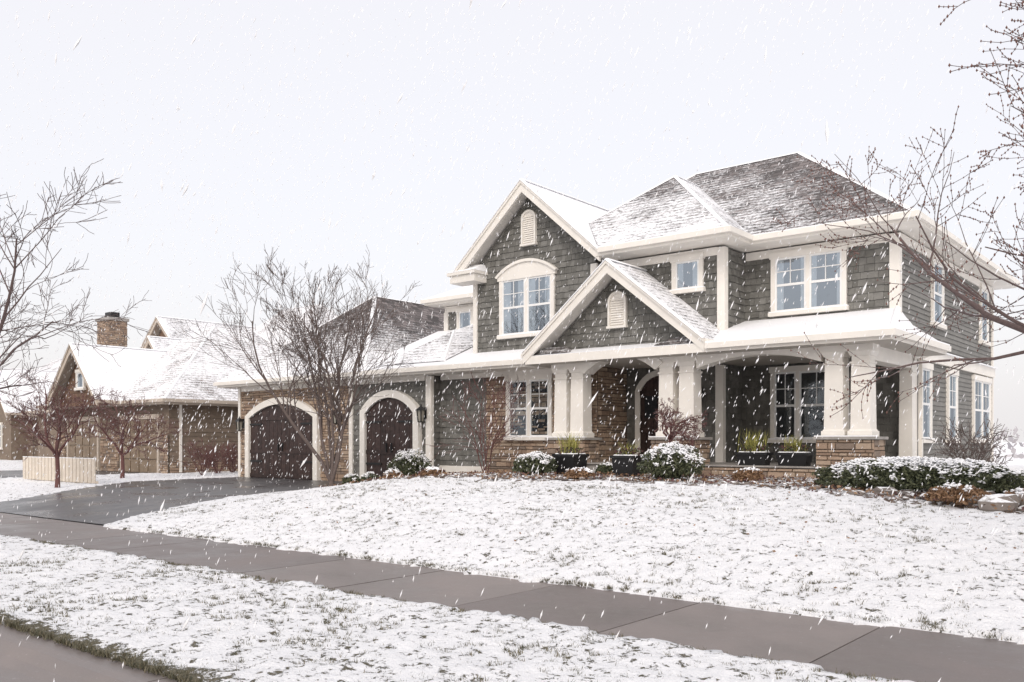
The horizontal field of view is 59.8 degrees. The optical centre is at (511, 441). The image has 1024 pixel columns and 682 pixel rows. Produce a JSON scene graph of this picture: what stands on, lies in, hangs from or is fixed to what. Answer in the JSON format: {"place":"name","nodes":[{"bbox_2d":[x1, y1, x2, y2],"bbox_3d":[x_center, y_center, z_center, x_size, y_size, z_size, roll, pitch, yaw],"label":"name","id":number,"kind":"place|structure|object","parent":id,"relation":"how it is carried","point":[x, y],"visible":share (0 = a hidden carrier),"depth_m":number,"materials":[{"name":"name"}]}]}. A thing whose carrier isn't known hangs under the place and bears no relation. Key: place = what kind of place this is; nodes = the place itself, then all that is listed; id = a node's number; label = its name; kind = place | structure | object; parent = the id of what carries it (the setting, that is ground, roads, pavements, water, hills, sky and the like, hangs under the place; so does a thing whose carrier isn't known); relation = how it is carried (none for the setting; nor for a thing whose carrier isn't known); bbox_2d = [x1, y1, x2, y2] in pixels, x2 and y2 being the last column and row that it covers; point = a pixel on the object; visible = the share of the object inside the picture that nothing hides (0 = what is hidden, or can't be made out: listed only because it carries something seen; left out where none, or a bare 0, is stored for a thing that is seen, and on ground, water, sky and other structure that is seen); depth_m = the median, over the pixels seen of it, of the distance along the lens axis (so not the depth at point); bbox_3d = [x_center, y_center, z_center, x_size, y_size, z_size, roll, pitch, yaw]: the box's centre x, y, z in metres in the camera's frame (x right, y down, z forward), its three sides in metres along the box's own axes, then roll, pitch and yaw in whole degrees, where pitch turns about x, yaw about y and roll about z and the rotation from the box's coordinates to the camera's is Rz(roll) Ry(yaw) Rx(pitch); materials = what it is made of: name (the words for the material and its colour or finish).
{"place":"outdoors","nodes":[
{"label":"outdoors","id":0,"kind":"place"},
{"bbox_2d":[0,470,139,477],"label":"neighbor driveway","id":1,"kind":"structure","parent":0,"point":[12,473],"depth_m":37.22,"materials":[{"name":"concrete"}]},
{"bbox_2d":[0,477,342,523],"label":"driveway","id":2,"kind":"structure","parent":0,"point":[114,503],"depth_m":23.49,"materials":[{"name":"grey asphalt"}]},
{"bbox_2d":[0,442,1023,681],"bbox_3d":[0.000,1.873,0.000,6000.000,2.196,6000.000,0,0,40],"label":"snowy ground","id":3,"kind":"structure","parent":0,"point":[396,661],"depth_m":10.17,"materials":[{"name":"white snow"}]},
{"bbox_2d":[0,358,62,459],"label":"neighbor house","id":4,"kind":"structure","parent":3,"relation":"on","point":[9,451],"depth_m":63.40,"materials":[{"name":"beige"}]},
{"bbox_2d":[23,456,98,483],"bbox_3d":[-15.304,0.942,30.014,5.500,0.817,0.110,0,0,40],"label":"picket fence","id":5,"kind":"object","parent":3,"relation":"on","point":[33,468],"visible":0.92,"depth_m":29.65,"materials":[{"name":"white wood"}]},
{"bbox_2d":[0,370,122,487],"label":"bare crabapple tree","id":6,"kind":"object","parent":3,"relation":"on","point":[40,436],"visible":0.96,"depth_m":26.92,"materials":[{"name":"brown plant"}]},
{"bbox_2d":[0,158,151,407],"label":"bare street tree","id":7,"kind":"object","parent":3,"relation":"on","point":[6,304],"visible":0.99,"depth_m":15.36,"materials":[{"name":"brown plant"}]},
{"bbox_2d":[0,624,178,681],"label":"kerb and gutter","id":8,"kind":"structure","parent":3,"relation":"on","point":[32,659],"depth_m":6.97,"materials":[{"name":"concrete"}]},
{"bbox_2d":[78,388,188,477],"bbox_3d":[-13.631,-0.294,32.074,3.847,3.396,3.067,0,0,-6],"label":"bare crabapple tree","id":9,"kind":"object","parent":3,"relation":"on","point":[115,421],"visible":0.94,"depth_m":32.01,"materials":[{"name":"brown plant"}]},
{"bbox_2d":[24,304,336,472],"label":"neighbor house","id":10,"kind":"structure","parent":3,"relation":"on","point":[124,377],"depth_m":40.13,"materials":[{"name":"beige"}]},
{"bbox_2d":[180,439,224,474],"bbox_3d":[-12.007,0.616,34.451,1.589,1.584,1.815,0,0,-28],"label":"red twig shrub","id":11,"kind":"object","parent":3,"relation":"on","point":[208,460],"visible":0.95,"depth_m":34.39,"materials":[{"name":"brown plant"}]},
{"bbox_2d":[193,438,237,472],"bbox_3d":[-12.051,0.639,36.321,1.877,1.541,1.889,0,0,-26],"label":"red twig shrub","id":12,"kind":"object","parent":3,"relation":"on","point":[222,450],"visible":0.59,"depth_m":36.40,"materials":[{"name":"brown plant"}]},
{"bbox_2d":[214,441,237,471],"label":"red twig shrub","id":13,"kind":"object","parent":3,"relation":"on","point":[232,463],"visible":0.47,"depth_m":37.67,"materials":[{"name":"brown plant"}]},
{"bbox_2d":[173,245,419,485],"bbox_3d":[-5.021,-1.955,23.828,4.645,6.666,6.439,0,0,40],"label":"bare maple tree","id":14,"kind":"object","parent":3,"relation":"on","point":[339,417],"visible":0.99,"depth_m":23.63,"materials":[{"name":"brown plant"}]},
{"bbox_2d":[240,198,991,480],"bbox_3d":[1.349,-2.750,26.532,26.213,8.500,9.234,0,0,13],"label":"siding and stone","id":15,"kind":"object","parent":3,"relation":"on","point":[742,412],"visible":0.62,"depth_m":24.25,"materials":[{"name":"wood"}]},
{"bbox_2d":[236,416,244,430],"bbox_3d":[-10.240,-0.665,33.563,0.260,0.570,0.330,0,0,40],"label":"wall lantern","id":16,"kind":"object","parent":15,"relation":"attached to","point":[240,424],"depth_m":33.51,"materials":[{"name":"black metal"}]},
{"bbox_2d":[354,229,898,476],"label":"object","id":17,"kind":"structure","parent":3,"relation":"on","point":[598,262],"depth_m":24.20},
{"bbox_2d":[213,152,1019,388],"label":"roof","id":18,"kind":"structure","parent":17,"relation":"on","point":[741,182],"depth_m":23.17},
{"bbox_2d":[238,209,997,479],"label":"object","id":19,"kind":"structure","parent":17,"relation":"attached to","point":[832,294],"depth_m":23.59,"materials":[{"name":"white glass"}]},
{"bbox_2d":[416,404,426,422],"bbox_3d":[-2.774,-0.865,27.370,0.260,0.570,0.330,0,0,40],"label":"wall lantern","id":20,"kind":"object","parent":19,"relation":"attached to","point":[421,411],"depth_m":27.32,"materials":[{"name":"black metal"}]},
{"bbox_2d":[250,370,658,479],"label":"doors","id":21,"kind":"structure","parent":19,"relation":"attached to","point":[391,429],"depth_m":29.09,"materials":[{"name":"brown wood"}]},
{"bbox_2d":[918,356,929,456],"bbox_3d":[10.096,-0.700,21.297,0.164,2.900,0.768,0,0,-35],"label":"downspout","id":22,"kind":"object","parent":19,"relation":"attached to","point":[920,420],"visible":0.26,"depth_m":21.51,"materials":[{"name":"white metal"}]},
{"bbox_2d":[272,470,1023,587],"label":"fallen leaves","id":23,"kind":"object","parent":3,"relation":"on","point":[704,478],"visible":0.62,"depth_m":17.55,"materials":[{"name":"red plant"}]},
{"bbox_2d":[374,472,1022,513],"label":"planting bed","id":24,"kind":"object","parent":3,"relation":"on","point":[825,490],"visible":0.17,"depth_m":16.55,"materials":[{"name":"brown soil"}]},
{"bbox_2d":[341,473,359,484],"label":"boxwood shrub","id":25,"kind":"object","parent":24,"relation":"on","point":[351,478],"visible":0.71,"depth_m":24.09,"materials":[{"name":"green plant"}]},
{"bbox_2d":[360,471,379,481],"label":"boxwood shrub","id":26,"kind":"object","parent":24,"relation":"on","point":[371,475],"visible":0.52,"depth_m":23.48,"materials":[{"name":"green plant"}]},
{"bbox_2d":[383,468,402,478],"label":"boxwood shrub","id":27,"kind":"object","parent":24,"relation":"on","point":[396,472],"visible":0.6,"depth_m":22.76,"materials":[{"name":"green plant"}]},
{"bbox_2d":[387,448,431,476],"bbox_3d":[-2.795,0.683,24.743,1.342,1.028,1.341,0,0,40],"label":"round boxwood shrub","id":28,"kind":"object","parent":24,"relation":"on","point":[416,465],"visible":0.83,"depth_m":24.51,"materials":[{"name":"green plant"}]},
{"bbox_2d":[419,467,443,475],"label":"dry perennial clump","id":29,"kind":"object","parent":24,"relation":"on","point":[430,470],"visible":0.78,"depth_m":21.13,"materials":[{"name":"brown plant"}]},
{"bbox_2d":[417,466,445,474],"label":"dry perennial clump","id":30,"kind":"object","parent":24,"relation":"on","point":[423,469],"visible":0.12,"depth_m":22.60,"materials":[{"name":"brown plant"}]},
{"bbox_2d":[423,373,530,470],"bbox_3d":[-0.863,-0.501,24.809,2.687,3.147,2.882,0,0,6],"label":"bare serviceberry shrub","id":31,"kind":"object","parent":24,"relation":"on","point":[491,425],"visible":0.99,"depth_m":24.67,"materials":[{"name":"brown plant"}]},
{"bbox_2d":[512,451,557,474],"bbox_3d":[0.541,0.538,21.088,1.173,0.637,1.108,0,0,40],"label":"round boxwood shrub","id":32,"kind":"object","parent":24,"relation":"on","point":[528,462],"visible":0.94,"depth_m":20.80,"materials":[{"name":"green plant"}]},
{"bbox_2d":[552,431,591,473],"bbox_3d":[1.428,0.253,21.219,0.952,1.095,0.942,0,0,40],"label":"black planter","id":33,"kind":"object","parent":24,"relation":"on","point":[570,461],"visible":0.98,"depth_m":21.10,"materials":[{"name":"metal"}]},
{"bbox_2d":[563,467,595,478],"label":"dry perennial clump","id":34,"kind":"object","parent":24,"relation":"on","point":[584,472],"visible":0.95,"depth_m":18.88,"materials":[{"name":"brown plant"}]},
{"bbox_2d":[595,462,612,474],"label":"boxwood shrub","id":35,"kind":"object","parent":24,"relation":"on","point":[606,467],"visible":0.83,"depth_m":21.32,"materials":[{"name":"green plant"}]},
{"bbox_2d":[610,443,644,476],"bbox_3d":[2.645,0.386,20.302,0.698,0.828,0.638,0,0,40],"label":"black planter","id":36,"kind":"object","parent":24,"relation":"on","point":[623,458],"visible":0.96,"depth_m":20.10,"materials":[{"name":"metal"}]},
{"bbox_2d":[636,441,705,478],"bbox_3d":[3.224,0.416,18.096,1.456,0.862,1.326,0,0,40],"label":"round boxwood shrub","id":37,"kind":"object","parent":24,"relation":"on","point":[672,459],"visible":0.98,"depth_m":17.77,"materials":[{"name":"green plant"}]},
{"bbox_2d":[326,473,1023,511],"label":"garden rocks","id":38,"kind":"object","parent":24,"relation":"on","point":[1013,501],"visible":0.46,"depth_m":14.06,"materials":[{"name":"grey stone"}]},
{"bbox_2d":[654,398,707,451],"bbox_3d":[3.660,-0.027,19.323,1.183,1.860,1.751,0,0,12],"label":"weeping shrub tree","id":39,"kind":"object","parent":24,"relation":"on","point":[672,425],"visible":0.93,"depth_m":19.21,"materials":[{"name":"brown plant"}]},
{"bbox_2d":[730,467,765,481],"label":"dry perennial clump","id":40,"kind":"object","parent":24,"relation":"on","point":[749,474],"visible":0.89,"depth_m":17.50,"materials":[{"name":"brown plant"}]},
{"bbox_2d":[810,456,1023,491],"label":"evergreen hedge","id":41,"kind":"object","parent":24,"relation":"on","point":[941,472],"visible":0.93,"depth_m":14.26,"materials":[{"name":"green plant"}]},
{"bbox_2d":[923,482,991,504],"bbox_3d":[6.618,0.784,13.204,1.027,0.367,0.754,0,0,40],"label":"dry perennial clump","id":42,"kind":"object","parent":24,"relation":"on","point":[947,493],"visible":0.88,"depth_m":13.06,"materials":[{"name":"brown plant"}]},
{"bbox_2d":[986,470,1023,493],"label":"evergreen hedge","id":43,"kind":"object","parent":24,"relation":"on","point":[999,492],"visible":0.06,"depth_m":14.38,"materials":[{"name":"green plant"}]},
{"bbox_2d":[1003,487,1023,501],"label":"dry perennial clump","id":44,"kind":"object","parent":24,"relation":"on","point":[1017,491],"visible":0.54,"depth_m":12.89,"materials":[{"name":"brown plant"}]},
{"bbox_2d":[528,336,917,478],"bbox_3d":[4.971,-0.650,22.372,9.110,3.700,4.650,0,0,40],"label":"porch","id":45,"kind":"object","parent":3,"relation":"on","point":[869,354],"visible":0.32,"depth_m":21.00,"materials":[{"name":"wood"}]},
{"bbox_2d":[734,428,773,465],"bbox_3d":[5.612,0.104,20.493,1.040,0.892,0.888,0,0,40],"label":"black planter","id":46,"kind":"object","parent":45,"relation":"on","point":[760,455],"visible":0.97,"depth_m":20.43,"materials":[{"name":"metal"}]},
{"bbox_2d":[774,435,814,465],"bbox_3d":[6.283,0.178,19.901,0.608,0.744,0.926,0,0,-40],"label":"black planter","id":47,"kind":"object","parent":45,"relation":"on","point":[800,457],"visible":0.97,"depth_m":19.82,"materials":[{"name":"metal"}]},
{"bbox_2d":[773,0,1023,418],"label":"budding street tree","id":48,"kind":"object","parent":3,"relation":"on","point":[1015,324],"visible":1,"depth_m":11.28,"materials":[{"name":"brown plant"}]},
{"bbox_2d":[923,413,1016,466],"bbox_3d":[10.121,0.158,19.688,1.975,1.587,2.127,0,0,40],"label":"dry hydrangea shrub","id":49,"kind":"object","parent":3,"relation":"on","point":[982,452],"visible":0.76,"depth_m":19.42,"materials":[{"name":"brown plant"}]},
{"bbox_2d":[994,427,1023,458],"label":"distant trees","id":50,"kind":"object","parent":3,"relation":"on","point":[1013,450],"visible":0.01,"depth_m":149.32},
{"bbox_2d":[0,513,1023,681],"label":"sidewalk","id":51,"kind":"structure","parent":0,"point":[914,655],"depth_m":8.89,"materials":[{"name":"concrete"}]},
{"bbox_2d":[0,0,1023,681],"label":"falling snow","id":52,"kind":"structure","parent":0,"point":[202,306],"depth_m":12.03,"materials":[{"name":"white snow"}]},
{"bbox_2d":[0,0,1023,441],"label":"sky","id":53,"kind":"structure","parent":0,"point":[835,90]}
]}

